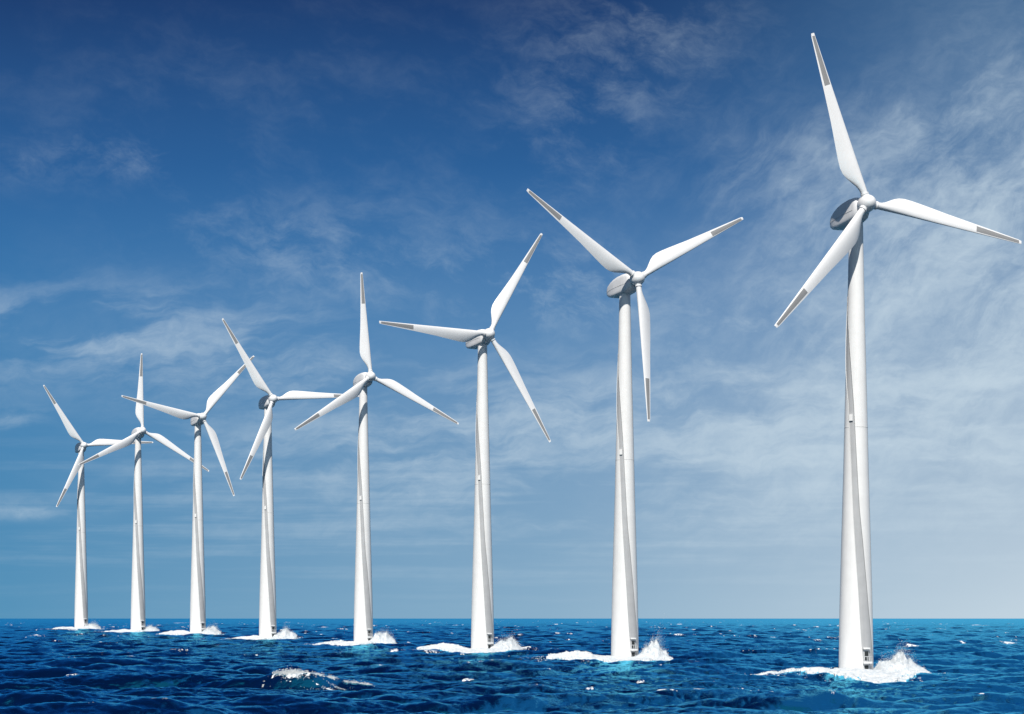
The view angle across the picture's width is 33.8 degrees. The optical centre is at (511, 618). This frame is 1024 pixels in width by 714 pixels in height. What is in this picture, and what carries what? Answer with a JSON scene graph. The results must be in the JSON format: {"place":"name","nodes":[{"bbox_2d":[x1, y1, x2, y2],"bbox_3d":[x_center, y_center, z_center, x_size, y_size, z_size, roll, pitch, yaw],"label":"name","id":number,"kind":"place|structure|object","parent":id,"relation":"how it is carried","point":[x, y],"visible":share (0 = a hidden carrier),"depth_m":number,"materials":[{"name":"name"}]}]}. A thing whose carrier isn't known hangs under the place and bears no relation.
{"place":"outdoors","nodes":[
{"label":"outdoors","id":0,"kind":"place"},
{"bbox_2d":[0,618,1023,713],"bbox_3d":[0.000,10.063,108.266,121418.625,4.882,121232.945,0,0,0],"label":"sea","id":1,"kind":"structure","parent":0,"point":[974,666],"depth_m":306.20,"materials":[{"name":"blue liquid"}]},
{"bbox_2d":[43,385,152,626],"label":"wind turbine","id":2,"kind":"object","parent":1,"relation":"in","point":[81,607],"visible":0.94,"depth_m":1466.43,"materials":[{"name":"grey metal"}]},
{"bbox_2d":[53,622,100,628],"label":"foam splash","id":3,"kind":"object","parent":2,"relation":"attached to","point":[92,626],"visible":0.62,"depth_m":1462.87,"materials":[{"name":"white liquid"}]},
{"bbox_2d":[78,353,208,629],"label":"wind turbine","id":4,"kind":"object","parent":1,"relation":"in","point":[138,591],"visible":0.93,"depth_m":1186.80,"materials":[{"name":"grey metal"}]},
{"bbox_2d":[104,625,159,631],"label":"foam splash","id":5,"kind":"object","parent":4,"relation":"attached to","point":[150,628],"visible":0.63,"depth_m":1183.93,"materials":[{"name":"white liquid"}]},
{"bbox_2d":[141,620,144,629],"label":"door","id":6,"kind":"structure","parent":4,"relation":"in","point":[142,621],"depth_m":1186.56,"materials":[{"name":"metal"}]},
{"bbox_2d":[121,355,254,632],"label":"wind turbine","id":7,"kind":"object","parent":1,"relation":"in","point":[197,601],"visible":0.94,"depth_m":981.91,"materials":[{"name":"grey metal"}]},
{"bbox_2d":[155,620,223,634],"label":"foam splash","id":8,"kind":"object","parent":7,"relation":"attached to","point":[211,630],"visible":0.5,"depth_m":981.14,"materials":[{"name":"white liquid"}]},
{"bbox_2d":[222,318,358,637],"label":"wind turbine","id":9,"kind":"object","parent":1,"relation":"in","point":[267,602],"visible":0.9,"depth_m":775.33,"materials":[{"name":"grey metal"}]},
{"bbox_2d":[231,627,301,639],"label":"foam splash","id":10,"kind":"object","parent":9,"relation":"attached to","point":[285,633],"visible":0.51,"depth_m":773.93,"materials":[{"name":"white liquid"}]},
{"bbox_2d":[271,625,275,636],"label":"door","id":11,"kind":"structure","parent":9,"relation":"in","point":[272,626],"depth_m":774.76,"materials":[{"name":"metal"}]},
{"bbox_2d":[272,668,371,689],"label":"wave crest foam","id":12,"kind":"object","parent":1,"relation":"on","point":[292,671],"visible":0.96,"depth_m":239.58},
{"bbox_2d":[294,272,458,641],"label":"wind turbine","id":13,"kind":"object","parent":1,"relation":"in","point":[363,603],"visible":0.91,"depth_m":626.36,"materials":[{"name":"grey metal"}]},
{"bbox_2d":[308,627,395,645],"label":"foam splash","id":14,"kind":"object","parent":13,"relation":"attached to","point":[384,638],"visible":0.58,"depth_m":623.51,"materials":[{"name":"white liquid"}]},
{"bbox_2d":[367,629,372,640],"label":"door","id":15,"kind":"structure","parent":13,"relation":"in","point":[369,633],"depth_m":625.73,"materials":[{"name":"metal"}]},
{"bbox_2d":[379,233,550,648],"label":"wind turbine","id":16,"kind":"object","parent":1,"relation":"in","point":[482,613],"visible":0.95,"depth_m":490.55,"materials":[{"name":"grey metal"}]},
{"bbox_2d":[487,633,492,648],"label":"door","id":17,"kind":"structure","parent":16,"relation":"in","point":[489,641],"depth_m":489.47,"materials":[{"name":"metal"}]},
{"bbox_2d":[417,631,523,652],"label":"foam splash","id":18,"kind":"object","parent":1,"relation":"on","point":[510,643],"visible":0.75,"depth_m":489.25,"materials":[{"name":"white liquid"}]},
{"bbox_2d":[540,616,672,661],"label":"foam splash","id":19,"kind":"object","parent":1,"relation":"on","point":[653,650],"visible":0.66,"depth_m":388.52,"materials":[{"name":"white liquid"}]},
{"bbox_2d":[527,189,743,656],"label":"wind turbine","id":20,"kind":"object","parent":1,"relation":"in","point":[624,619],"visible":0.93,"depth_m":391.50,"materials":[{"name":"grey metal"}]},
{"bbox_2d":[630,638,637,656],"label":"door","id":21,"kind":"structure","parent":20,"relation":"in","point":[633,647],"depth_m":390.62,"materials":[{"name":"metal"}]},
{"bbox_2d":[750,639,929,682],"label":"foam splash","id":22,"kind":"object","parent":1,"relation":"on","point":[898,666],"visible":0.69,"depth_m":277.63,"materials":[{"name":"white liquid"}]},
{"bbox_2d":[774,33,1020,669],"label":"wind turbine","id":23,"kind":"object","parent":1,"relation":"in","point":[849,217],"visible":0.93,"depth_m":288.70,"materials":[{"name":"white paint"}]},
{"bbox_2d":[863,648,871,668],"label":"door","id":24,"kind":"structure","parent":23,"relation":"in","point":[866,658],"depth_m":287.74,"materials":[{"name":"metal"}]},
{"bbox_2d":[0,0,1023,618],"label":"sky","id":25,"kind":"structure","parent":0,"point":[170,170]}
]}

